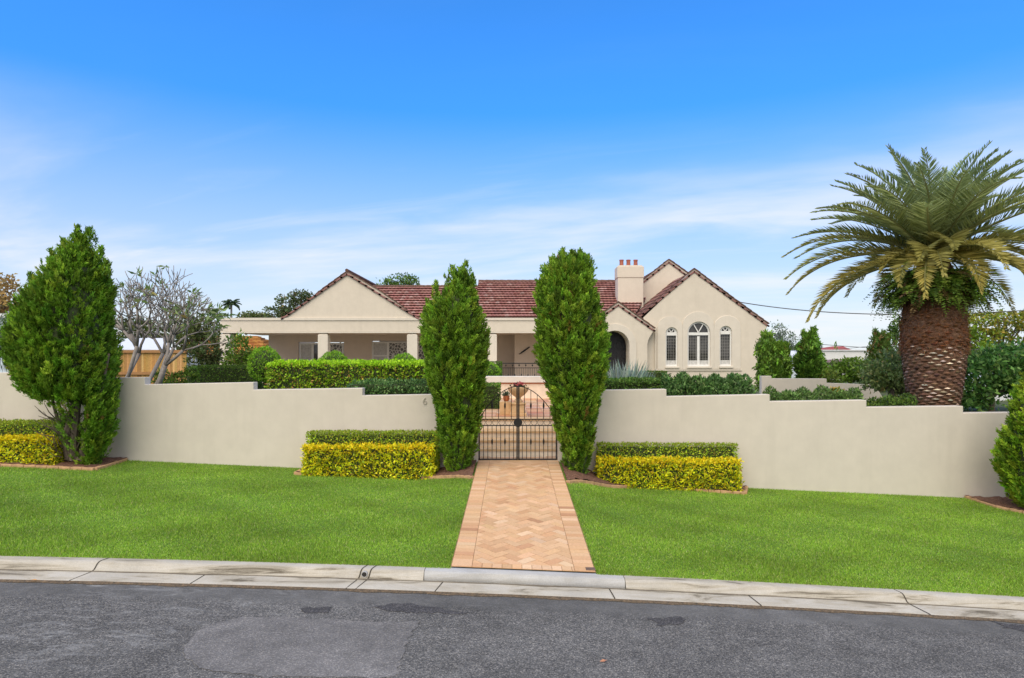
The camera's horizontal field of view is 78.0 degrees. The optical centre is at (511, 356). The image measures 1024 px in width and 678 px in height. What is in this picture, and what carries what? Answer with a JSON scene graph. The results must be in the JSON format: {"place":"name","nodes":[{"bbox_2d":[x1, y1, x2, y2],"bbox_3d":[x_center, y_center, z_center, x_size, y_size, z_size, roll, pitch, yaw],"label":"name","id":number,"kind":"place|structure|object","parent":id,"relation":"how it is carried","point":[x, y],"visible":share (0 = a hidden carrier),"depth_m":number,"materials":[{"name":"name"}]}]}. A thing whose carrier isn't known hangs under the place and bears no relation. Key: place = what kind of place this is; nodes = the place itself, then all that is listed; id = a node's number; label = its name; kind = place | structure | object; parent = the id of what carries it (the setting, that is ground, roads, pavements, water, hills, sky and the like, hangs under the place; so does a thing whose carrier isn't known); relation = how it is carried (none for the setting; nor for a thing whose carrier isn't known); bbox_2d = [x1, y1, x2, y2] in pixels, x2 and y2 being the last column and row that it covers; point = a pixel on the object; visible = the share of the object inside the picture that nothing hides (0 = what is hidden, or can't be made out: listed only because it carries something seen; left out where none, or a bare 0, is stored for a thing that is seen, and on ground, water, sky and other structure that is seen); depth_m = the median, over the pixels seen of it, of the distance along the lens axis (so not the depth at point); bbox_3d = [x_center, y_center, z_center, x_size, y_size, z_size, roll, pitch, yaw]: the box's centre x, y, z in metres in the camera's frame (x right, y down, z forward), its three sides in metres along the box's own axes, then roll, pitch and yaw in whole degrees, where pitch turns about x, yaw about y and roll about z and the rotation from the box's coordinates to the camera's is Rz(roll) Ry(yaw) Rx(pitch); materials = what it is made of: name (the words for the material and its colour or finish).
{"place":"outdoors","nodes":[
{"label":"outdoors","id":0,"kind":"place"},
{"bbox_2d":[0,313,6,370],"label":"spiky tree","id":1,"kind":"object","parent":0,"point":[3,339],"visible":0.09,"depth_m":17.55,"materials":[{"name":"green plant"}]},
{"bbox_2d":[0,314,6,371],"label":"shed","id":2,"kind":"structure","parent":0,"point":[4,369],"depth_m":24.10,"materials":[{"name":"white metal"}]},
{"bbox_2d":[118,338,197,365],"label":"shed","id":3,"kind":"structure","parent":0,"point":[148,344],"depth_m":30.96,"materials":[{"name":"white metal"}]},
{"bbox_2d":[187,336,268,364],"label":"neighbour house","id":4,"kind":"structure","parent":0,"point":[256,341],"depth_m":48.81,"materials":[{"name":"tile"}]},
{"bbox_2d":[233,310,271,317],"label":"trees","id":5,"kind":"object","parent":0,"point":[250,314],"visible":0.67,"depth_m":68.86,"materials":[{"name":"green plant"}]},
{"bbox_2d":[0,582,1023,677],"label":"road","id":6,"kind":"structure","parent":0,"point":[56,630],"depth_m":5.81,"materials":[{"name":"grey asphalt"}]},
{"bbox_2d":[183,616,419,677],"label":"road patch","id":7,"kind":"object","parent":6,"relation":"on","point":[266,647],"visible":1,"depth_m":5.35,"materials":[{"name":"grey asphalt"}]},
{"bbox_2d":[301,606,330,612],"bbox_3d":[-1.925,2.473,6.178,0.288,0.011,0.169,0,0,-4],"label":"tar patch","id":8,"kind":"object","parent":6,"relation":"on","point":[308,609],"visible":1,"depth_m":6.17,"materials":[{"name":"grey asphalt"}]},
{"bbox_2d":[374,603,468,613],"bbox_3d":[-0.913,2.509,6.305,0.984,0.035,0.263,0,0,0],"label":"tar patch","id":9,"kind":"object","parent":6,"relation":"on","point":[407,607],"visible":1,"depth_m":6.28,"materials":[{"name":"grey asphalt"}]},
{"bbox_2d":[0,570,1023,619],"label":"gutter","id":10,"kind":"object","parent":6,"relation":"on","point":[501,588],"visible":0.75,"depth_m":6.88,"materials":[{"name":"concrete"}]},
{"bbox_2d":[0,569,1023,610],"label":"kerb dirt","id":11,"kind":"structure","parent":10,"relation":"on","point":[503,584],"depth_m":7.00,"materials":[{"name":"brown soil"}]},
{"bbox_2d":[0,579,1023,623],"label":"gutter dirt","id":12,"kind":"structure","parent":6,"relation":"on","point":[522,596],"depth_m":6.73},
{"bbox_2d":[646,616,684,625],"bbox_3d":[1.537,2.610,6.241,0.411,0.020,0.205,0,0,-13],"label":"tar patch","id":13,"kind":"object","parent":6,"relation":"on","point":[675,620],"visible":1,"depth_m":6.25,"materials":[{"name":"grey asphalt"}]},
{"bbox_2d":[992,621,1023,631],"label":"tar patch","id":14,"kind":"object","parent":6,"relation":"on","point":[1017,627],"visible":1,"depth_m":6.60,"materials":[{"name":"grey asphalt"}]},
{"bbox_2d":[0,460,1023,596],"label":"lawn","id":15,"kind":"structure","parent":0,"point":[463,504],"depth_m":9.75,"materials":[{"name":"plant"}]},
{"bbox_2d":[0,457,126,466],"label":"garden bed","id":16,"kind":"object","parent":15,"relation":"on","point":[106,460],"visible":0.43,"depth_m":12.20,"materials":[{"name":"brown soil"}]},
{"bbox_2d":[0,432,64,464],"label":"yellow hedge","id":17,"kind":"object","parent":16,"relation":"on","point":[22,448],"visible":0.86,"depth_m":12.08,"materials":[{"name":"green plant"}]},
{"bbox_2d":[0,417,79,458],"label":"green hedge","id":18,"kind":"object","parent":16,"relation":"on","point":[20,426],"visible":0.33,"depth_m":12.44,"materials":[{"name":"green plant"}]},
{"bbox_2d":[0,223,125,465],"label":"bushy conifer","id":19,"kind":"object","parent":16,"relation":"on","point":[60,342],"visible":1,"depth_m":11.88,"materials":[{"name":"green plant"}]},
{"bbox_2d":[0,458,127,470],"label":"bed edging","id":20,"kind":"object","parent":15,"relation":"on","point":[97,468],"visible":0.78,"depth_m":11.91,"materials":[{"name":"brick"}]},
{"bbox_2d":[0,556,425,580],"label":"kerb","id":21,"kind":"structure","parent":15,"relation":"on","point":[211,567],"depth_m":7.06,"materials":[{"name":"concrete"}]},
{"bbox_2d":[69,558,930,614],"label":"kerb joints","id":22,"kind":"object","parent":21,"relation":"on","point":[442,582],"visible":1,"depth_m":6.96,"materials":[{"name":"grey concrete"}]},
{"bbox_2d":[0,372,477,467],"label":"front wall","id":23,"kind":"structure","parent":15,"relation":"on","point":[242,423],"depth_m":13.00,"materials":[{"name":"beige paint"}]},
{"bbox_2d":[479,386,556,459],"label":"garden gate","id":24,"kind":"structure","parent":23,"relation":"attached to","point":[517,422],"depth_m":13.09,"materials":[{"name":"black metal"}]},
{"bbox_2d":[294,469,473,479],"bbox_3d":[-2.473,2.293,12.241,3.757,0.231,0.699,0,0,13],"label":"bed edging","id":25,"kind":"object","parent":15,"relation":"on","point":[437,476],"visible":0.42,"depth_m":11.99,"materials":[{"name":"brick"}]},
{"bbox_2d":[296,460,475,475],"bbox_3d":[-2.468,2.230,12.248,3.486,0.235,1.444,0,0,0],"label":"garden bed","id":26,"kind":"object","parent":15,"relation":"on","point":[468,470],"visible":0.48,"depth_m":12.18,"materials":[{"name":"brown soil"}]},
{"bbox_2d":[300,441,436,479],"bbox_3d":[-2.781,2.027,12.367,2.683,0.786,0.492,0,0,0],"label":"yellow hedge","id":27,"kind":"object","parent":26,"relation":"on","point":[388,460],"visible":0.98,"depth_m":12.26,"materials":[{"name":"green plant"}]},
{"bbox_2d":[305,429,440,470],"bbox_3d":[-2.781,1.918,12.730,2.697,0.934,0.495,0,0,0],"label":"green hedge","id":28,"kind":"object","parent":26,"relation":"on","point":[332,437],"visible":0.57,"depth_m":12.61,"materials":[{"name":"green plant"}]},
{"bbox_2d":[417,259,491,471],"bbox_3d":[-1.124,0.280,12.442,1.473,4.445,1.913,0,0,0],"label":"cypress","id":29,"kind":"object","parent":15,"relation":"on","point":[455,331],"visible":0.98,"depth_m":11.94,"materials":[{"name":"green plant"}]},
{"bbox_2d":[424,567,624,587],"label":"kerb","id":30,"kind":"structure","parent":15,"relation":"on","point":[522,577],"depth_m":7.07,"materials":[{"name":"concrete"}]},
{"bbox_2d":[531,247,611,473],"bbox_3d":[1.182,0.281,12.379,1.638,4.916,1.988,0,0,0],"label":"cypress","id":31,"kind":"object","parent":15,"relation":"on","point":[572,346],"visible":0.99,"depth_m":11.82,"materials":[{"name":"green plant"}]},
{"bbox_2d":[561,463,745,490],"bbox_3d":[2.892,2.384,12.115,3.814,0.551,1.709,0,0,0],"label":"garden bed","id":32,"kind":"object","parent":15,"relation":"on","point":[573,474],"visible":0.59,"depth_m":12.07,"materials":[{"name":"brown soil"}]},
{"bbox_2d":[596,441,739,474],"bbox_3d":[3.132,2.219,12.800,2.901,1.026,0.344,0,0,0],"label":"green hedge","id":33,"kind":"object","parent":32,"relation":"on","point":[630,450],"visible":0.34,"depth_m":12.74,"materials":[{"name":"green plant"}]},
{"bbox_2d":[593,454,744,493],"bbox_3d":[3.084,2.340,12.508,2.986,0.800,0.473,0,0,0],"label":"yellow hedge","id":34,"kind":"object","parent":32,"relation":"on","point":[700,473],"visible":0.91,"depth_m":12.40,"materials":[{"name":"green plant"}]},
{"bbox_2d":[566,479,747,494],"bbox_3d":[2.863,2.466,12.237,4.189,0.512,0.849,0,0,-17],"label":"bed edging","id":35,"kind":"object","parent":15,"relation":"on","point":[625,486],"visible":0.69,"depth_m":12.24,"materials":[{"name":"brick"}]},
{"bbox_2d":[557,389,1009,497],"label":"front wall","id":36,"kind":"structure","parent":15,"relation":"on","point":[855,445],"depth_m":13.00,"materials":[{"name":"beige paint"}]},
{"bbox_2d":[623,575,1023,609],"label":"kerb","id":37,"kind":"structure","parent":15,"relation":"on","point":[817,591],"depth_m":7.06,"materials":[{"name":"concrete"}]},
{"bbox_2d":[964,496,1023,513],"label":"bed edging","id":38,"kind":"object","parent":15,"relation":"on","point":[993,505],"visible":0.74,"depth_m":12.14,"materials":[{"name":"brick"}]},
{"bbox_2d":[965,495,1023,509],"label":"garden bed","id":39,"kind":"object","parent":15,"relation":"on","point":[1001,501],"visible":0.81,"depth_m":12.52,"materials":[{"name":"brown soil"}]},
{"bbox_2d":[989,372,1023,510],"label":"golden conifer","id":40,"kind":"object","parent":39,"relation":"on","point":[1007,451],"visible":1,"depth_m":11.88,"materials":[{"name":"green plant"}]},
{"bbox_2d":[0,0,1023,349],"label":"sky","id":41,"kind":"structure","parent":0,"point":[259,151],"materials":[{"name":"blue"}]},
{"bbox_2d":[480,398,552,416],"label":"courtyard paving","id":42,"kind":"structure","parent":0,"point":[533,409],"depth_m":17.38,"materials":[{"name":"beige stone"}]},
{"bbox_2d":[483,382,500,408],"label":"box hedge","id":43,"kind":"object","parent":42,"relation":"on","point":[493,390],"visible":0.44,"depth_m":17.57,"materials":[{"name":"green plant"}]},
{"bbox_2d":[500,401,510,414],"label":"stone block","id":44,"kind":"structure","parent":42,"relation":"on","point":[506,410],"depth_m":15.75,"materials":[{"name":"stone"}]},
{"bbox_2d":[508,386,528,415],"bbox_3d":[0.156,1.097,15.600,0.530,0.711,0.530,0,0,0],"label":"pedestal urn","id":45,"kind":"object","parent":42,"relation":"on","point":[521,402],"visible":0.57,"depth_m":15.44,"materials":[{"name":"stone"}]},
{"bbox_2d":[510,381,526,386],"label":"flowers","id":46,"kind":"object","parent":45,"relation":"in","point":[519,383],"visible":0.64,"depth_m":15.55,"materials":[{"name":"red plant"}]},
{"bbox_2d":[450,456,595,571],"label":"path","id":47,"kind":"structure","parent":0,"point":[525,569],"depth_m":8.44,"materials":[{"name":"beige brick"}]},
{"bbox_2d":[478,417,555,457],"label":"entry steps","id":48,"kind":"structure","parent":47,"relation":"on","point":[549,440],"depth_m":14.37,"materials":[{"name":"stone"}]},
{"bbox_2d":[262,369,1008,411],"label":"garden ground","id":49,"kind":"structure","parent":0,"point":[1001,408],"depth_m":18.53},
{"bbox_2d":[0,272,24,313],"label":"golden tree","id":50,"kind":"object","parent":49,"relation":"on","point":[4,298],"visible":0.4,"depth_m":26.87,"materials":[{"name":"brown plant"}]},
{"bbox_2d":[114,315,182,342],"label":"dense tree","id":51,"kind":"object","parent":49,"relation":"on","point":[144,328],"visible":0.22,"depth_m":44.51,"materials":[{"name":"green plant"}]},
{"bbox_2d":[116,350,186,383],"bbox_3d":[-14.293,0.624,23.472,6.656,1.772,0.098,0,0,27],"label":"timber fence","id":52,"kind":"object","parent":49,"relation":"on","point":[145,363],"visible":0.22,"depth_m":22.93,"materials":[{"name":"brown wood"}]},
{"bbox_2d":[151,367,197,383],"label":"garden shrub","id":53,"kind":"object","parent":49,"relation":"on","point":[175,376],"visible":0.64,"depth_m":17.01,"materials":[{"name":"green plant"}]},
{"bbox_2d":[114,265,235,383],"bbox_3d":[-8.790,-0.588,16.001,3.633,3.554,2.656,0,0,0],"label":"frangipani","id":54,"kind":"object","parent":49,"relation":"on","point":[173,310],"visible":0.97,"depth_m":15.79,"materials":[{"name":"grey plant"}]},
{"bbox_2d":[182,365,199,382],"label":"dark hedge","id":55,"kind":"object","parent":49,"relation":"on","point":[194,369],"visible":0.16,"depth_m":17.92,"materials":[{"name":"green plant"}]},
{"bbox_2d":[159,306,249,352],"bbox_3d":[-16.649,-0.622,34.053,4.611,4.276,3.256,0,0,-21],"label":"dense tree","id":56,"kind":"object","parent":49,"relation":"on","point":[200,336],"visible":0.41,"depth_m":33.65,"materials":[{"name":"green plant"}]},
{"bbox_2d":[182,329,229,369],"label":"garden shrub","id":57,"kind":"object","parent":49,"relation":"on","point":[201,356],"visible":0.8,"depth_m":21.28,"materials":[{"name":"green plant"}]},
{"bbox_2d":[196,364,262,388],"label":"dark hedge","id":58,"kind":"object","parent":49,"relation":"on","point":[214,373],"visible":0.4,"depth_m":17.07,"materials":[{"name":"green plant"}]},
{"bbox_2d":[220,329,259,367],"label":"garden shrub","id":59,"kind":"object","parent":49,"relation":"on","point":[240,357],"visible":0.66,"depth_m":20.91,"materials":[{"name":"green plant"}]},
{"bbox_2d":[246,345,280,388],"bbox_3d":[-6.369,0.577,16.285,0.933,1.766,0.934,0,0,0],"label":"topiary ball","id":60,"kind":"object","parent":49,"relation":"on","point":[262,356],"visible":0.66,"depth_m":16.07,"materials":[{"name":"green plant"}]},
{"bbox_2d":[262,288,314,317],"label":"tall tree","id":61,"kind":"object","parent":49,"relation":"on","point":[293,302],"visible":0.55,"depth_m":55.54,"materials":[{"name":"green plant"}]},
{"bbox_2d":[318,350,347,360],"bbox_3d":[-4.919,0.626,17.498,0.960,1.668,0.947,0,0,0],"label":"topiary ball","id":62,"kind":"object","parent":49,"relation":"on","point":[339,355],"visible":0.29,"depth_m":17.34,"materials":[{"name":"green plant"}]},
{"bbox_2d":[264,358,428,388],"bbox_3d":[-3.800,0.774,15.646,4.424,1.520,1.151,0,0,0],"label":"lime hedge","id":63,"kind":"object","parent":49,"relation":"on","point":[304,373],"visible":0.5,"depth_m":15.27,"materials":[{"name":"green plant"}]},
{"bbox_2d":[375,272,419,284],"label":"round tree","id":64,"kind":"object","parent":49,"relation":"on","point":[407,281],"visible":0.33,"depth_m":59.51,"materials":[{"name":"green plant"}]},
{"bbox_2d":[393,352,415,359],"bbox_3d":[-2.960,0.666,17.497,0.927,1.589,0.918,0,0,0],"label":"topiary ball","id":65,"kind":"object","parent":49,"relation":"on","point":[404,357],"visible":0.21,"depth_m":17.36,"materials":[{"name":"green plant"}]},
{"bbox_2d":[486,362,501,375],"bbox_3d":[-0.884,0.810,23.502,1.043,1.301,1.046,0,0,0],"label":"topiary ball","id":66,"kind":"object","parent":49,"relation":"on","point":[493,369],"visible":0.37,"depth_m":23.23,"materials":[{"name":"green plant"}]},
{"bbox_2d":[220,259,769,384],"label":"house","id":67,"kind":"structure","parent":49,"relation":"on","point":[670,316],"depth_m":33.00,"materials":[{"name":"paint"}]},
{"bbox_2d":[299,343,343,360],"bbox_3d":[-11.476,0.361,38.115,2.660,2.394,0.130,0,0,0],"label":"glass door","id":68,"kind":"structure","parent":67,"relation":"in","point":[309,351],"depth_m":38.12,"materials":[{"name":"white paint"}]},
{"bbox_2d":[372,342,425,360],"bbox_3d":[-6.498,0.019,38.115,3.876,1.862,0.130,0,0,0],"label":"window","id":69,"kind":"structure","parent":67,"relation":"in","point":[380,350],"depth_m":38.12,"materials":[{"name":"white glass"}]},
{"bbox_2d":[500,363,537,375],"bbox_3d":[1.181,0.706,31.500,3.692,0.794,0.061,0,0,0],"label":"balustrade","id":70,"kind":"object","parent":67,"relation":"on","point":[521,368],"visible":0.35,"depth_m":31.49,"materials":[{"name":"black metal"}]},
{"bbox_2d":[607,332,625,375],"bbox_3d":[5.322,-0.082,32.685,1.698,2.710,0.130,0,0,0],"label":"door","id":71,"kind":"structure","parent":67,"relation":"in","point":[617,350],"depth_m":32.65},
{"bbox_2d":[665,327,678,368],"bbox_3d":[8.090,-0.446,32.040,0.708,2.084,0.280,0,0,0],"label":"window","id":72,"kind":"structure","parent":67,"relation":"in","point":[671,333],"depth_m":32.13,"materials":[{"name":"white paint"}]},
{"bbox_2d":[687,322,711,368],"bbox_3d":[9.466,-0.590,32.040,1.252,2.372,0.280,0,0,0],"label":"window","id":73,"kind":"structure","parent":67,"relation":"in","point":[698,332],"depth_m":32.13,"materials":[{"name":"white paint"}]},
{"bbox_2d":[719,326,732,367],"bbox_3d":[10.826,-0.486,32.040,0.708,2.132,0.280,0,0,0],"label":"window","id":74,"kind":"structure","parent":67,"relation":"in","point":[725,332],"depth_m":32.14,"materials":[{"name":"white paint"}]},
{"bbox_2d":[741,302,1023,314],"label":"power cable","id":75,"kind":"object","parent":67,"relation":"attached to","point":[851,313],"visible":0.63,"depth_m":36.98,"materials":[{"name":"black rubber"}]},
{"bbox_2d":[490,361,502,375],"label":"box hedge","id":76,"kind":"object","parent":49,"relation":"on","point":[497,363],"visible":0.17,"depth_m":25.07,"materials":[{"name":"green plant"}]},
{"bbox_2d":[485,376,548,397],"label":"courtyard wall","id":77,"kind":"structure","parent":49,"relation":"on","point":[535,384],"depth_m":22.04,"materials":[{"name":"paint"}]},
{"bbox_2d":[607,360,642,378],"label":"agave","id":78,"kind":"object","parent":49,"relation":"on","point":[616,371],"visible":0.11,"depth_m":17.32,"materials":[{"name":"green plant"}]},
{"bbox_2d":[609,360,655,377],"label":"agave","id":79,"kind":"object","parent":49,"relation":"on","point":[643,374],"visible":0.12,"depth_m":17.80,"materials":[{"name":"green plant"}]},
{"bbox_2d":[642,370,666,377],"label":"box hedge","id":80,"kind":"object","parent":49,"relation":"on","point":[656,374],"visible":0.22,"depth_m":24.07,"materials":[{"name":"green plant"}]},
{"bbox_2d":[752,328,775,390],"bbox_3d":[9.481,0.213,23.523,1.133,2.593,1.170,0,0,42],"label":"dark conifer","id":81,"kind":"object","parent":49,"relation":"on","point":[762,366],"visible":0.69,"depth_m":23.33,"materials":[{"name":"green plant"}]},
{"bbox_2d":[767,337,794,377],"bbox_3d":[9.893,0.365,23.338,1.205,2.290,1.351,0,0,0],"label":"dark conifer","id":82,"kind":"object","parent":49,"relation":"on","point":[781,361],"visible":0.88,"depth_m":22.95,"materials":[{"name":"green plant"}]},
{"bbox_2d":[770,319,800,349],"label":"gum tree","id":83,"kind":"object","parent":49,"relation":"on","point":[779,334],"visible":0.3,"depth_m":69.58,"materials":[{"name":"green plant"}]},
{"bbox_2d":[792,325,837,377],"bbox_3d":[10.850,0.169,22.999,1.407,2.681,1.414,0,0,0],"label":"dark conifer","id":84,"kind":"object","parent":49,"relation":"on","point":[809,360],"visible":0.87,"depth_m":22.76,"materials":[{"name":"green plant"}]},
{"bbox_2d":[759,376,880,400],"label":"side wall","id":85,"kind":"structure","parent":49,"relation":"on","point":[783,384],"depth_m":21.00,"materials":[{"name":"beige paint"}]},
{"bbox_2d":[816,367,839,382],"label":"round shrub","id":86,"kind":"object","parent":49,"relation":"on","point":[829,374],"visible":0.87,"depth_m":21.95,"materials":[{"name":"green plant"}]},
{"bbox_2d":[791,350,868,359],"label":"white building","id":87,"kind":"structure","parent":49,"relation":"on","point":[835,354],"depth_m":48.00,"materials":[{"name":"metal"}]},
{"bbox_2d":[821,346,850,349],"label":"red roofed house","id":88,"kind":"structure","parent":49,"relation":"on","point":[832,348],"depth_m":61.71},
{"bbox_2d":[824,355,879,383],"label":"round shrub","id":89,"kind":"object","parent":49,"relation":"on","point":[847,373],"visible":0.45,"depth_m":23.68,"materials":[{"name":"green plant"}]},
{"bbox_2d":[853,345,906,405],"bbox_3d":[10.481,0.606,17.472,1.880,1.874,1.778,0,0,34],"label":"shrub","id":90,"kind":"object","parent":49,"relation":"on","point":[889,378],"visible":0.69,"depth_m":17.31,"materials":[{"name":"green plant"}]},
{"bbox_2d":[864,327,895,391],"bbox_3d":[15.171,0.138,26.021,1.384,2.803,1.392,0,0,0],"label":"dark conifer","id":91,"kind":"object","parent":49,"relation":"on","point":[881,340],"visible":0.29,"depth_m":25.88,"materials":[{"name":"green plant"}]},
{"bbox_2d":[886,314,900,352],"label":"bright tree","id":92,"kind":"object","parent":49,"relation":"on","point":[894,330],"visible":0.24,"depth_m":34.03,"materials":[{"name":"green plant"}]},
{"bbox_2d":[967,320,994,366],"bbox_3d":[24.685,1.180,34.069,2.840,6.747,2.058,0,0,20],"label":"bright tree","id":93,"kind":"object","parent":49,"relation":"on","point":[975,337],"visible":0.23,"depth_m":33.62,"materials":[{"name":"green plant"}]},
{"bbox_2d":[961,337,1023,411],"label":"shrub","id":94,"kind":"object","parent":49,"relation":"on","point":[1001,377],"visible":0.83,"depth_m":16.69,"materials":[{"name":"green plant"}]},
{"bbox_2d":[968,309,1023,356],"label":"spreading tree","id":95,"kind":"object","parent":49,"relation":"on","point":[1001,334],"visible":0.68,"depth_m":41.58,"materials":[{"name":"green plant"}]},
{"label":"garden ground","id":96,"kind":"structure","parent":0,"visible":0},
{"bbox_2d":[604,376,667,389],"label":"leafy hedge","id":97,"kind":"object","parent":96,"relation":"on","point":[631,382],"visible":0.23,"depth_m":14.27,"materials":[{"name":"green plant"}]},
{"bbox_2d":[659,371,756,395],"bbox_3d":[4.298,0.899,14.047,2.188,1.213,1.120,0,0,0],"label":"leafy shrub","id":98,"kind":"object","parent":96,"relation":"on","point":[728,384],"visible":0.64,"depth_m":13.79,"materials":[{"name":"green plant"}]},
{"bbox_2d":[762,384,867,405],"bbox_3d":[6.552,1.040,13.797,2.346,0.919,0.777,0,0,0],"label":"ground shrub","id":99,"kind":"object","parent":96,"relation":"on","point":[821,392],"visible":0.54,"depth_m":13.66,"materials":[{"name":"green plant"}]},
{"bbox_2d":[858,392,920,405],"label":"ground shrub","id":100,"kind":"object","parent":96,"relation":"on","point":[892,400],"visible":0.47,"depth_m":13.65,"materials":[{"name":"green plant"}]},
{"bbox_2d":[781,140,1023,405],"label":"fat palm","id":101,"kind":"object","parent":96,"relation":"on","point":[930,223],"visible":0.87,"depth_m":14.44,"materials":[{"name":"green plant"}]},
{"bbox_2d":[862,261,1009,324],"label":"crown ferns","id":102,"kind":"object","parent":101,"relation":"attached to","point":[963,280],"visible":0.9,"depth_m":14.35,"materials":[{"name":"green plant"}]},
{"label":"garden ground","id":103,"kind":"structure","parent":0,"visible":0},
{"bbox_2d":[347,376,430,394],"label":"shrubs","id":104,"kind":"object","parent":103,"relation":"on","point":[374,386],"visible":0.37,"depth_m":13.57,"materials":[{"name":"green plant"}]},
{"label":"ground","id":105,"kind":"structure","parent":0,"visible":0},
{"bbox_2d":[221,299,241,317],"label":"slender palm","id":106,"kind":"object","parent":105,"relation":"on","point":[229,303],"visible":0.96,"depth_m":59.88,"materials":[{"name":"green plant"}]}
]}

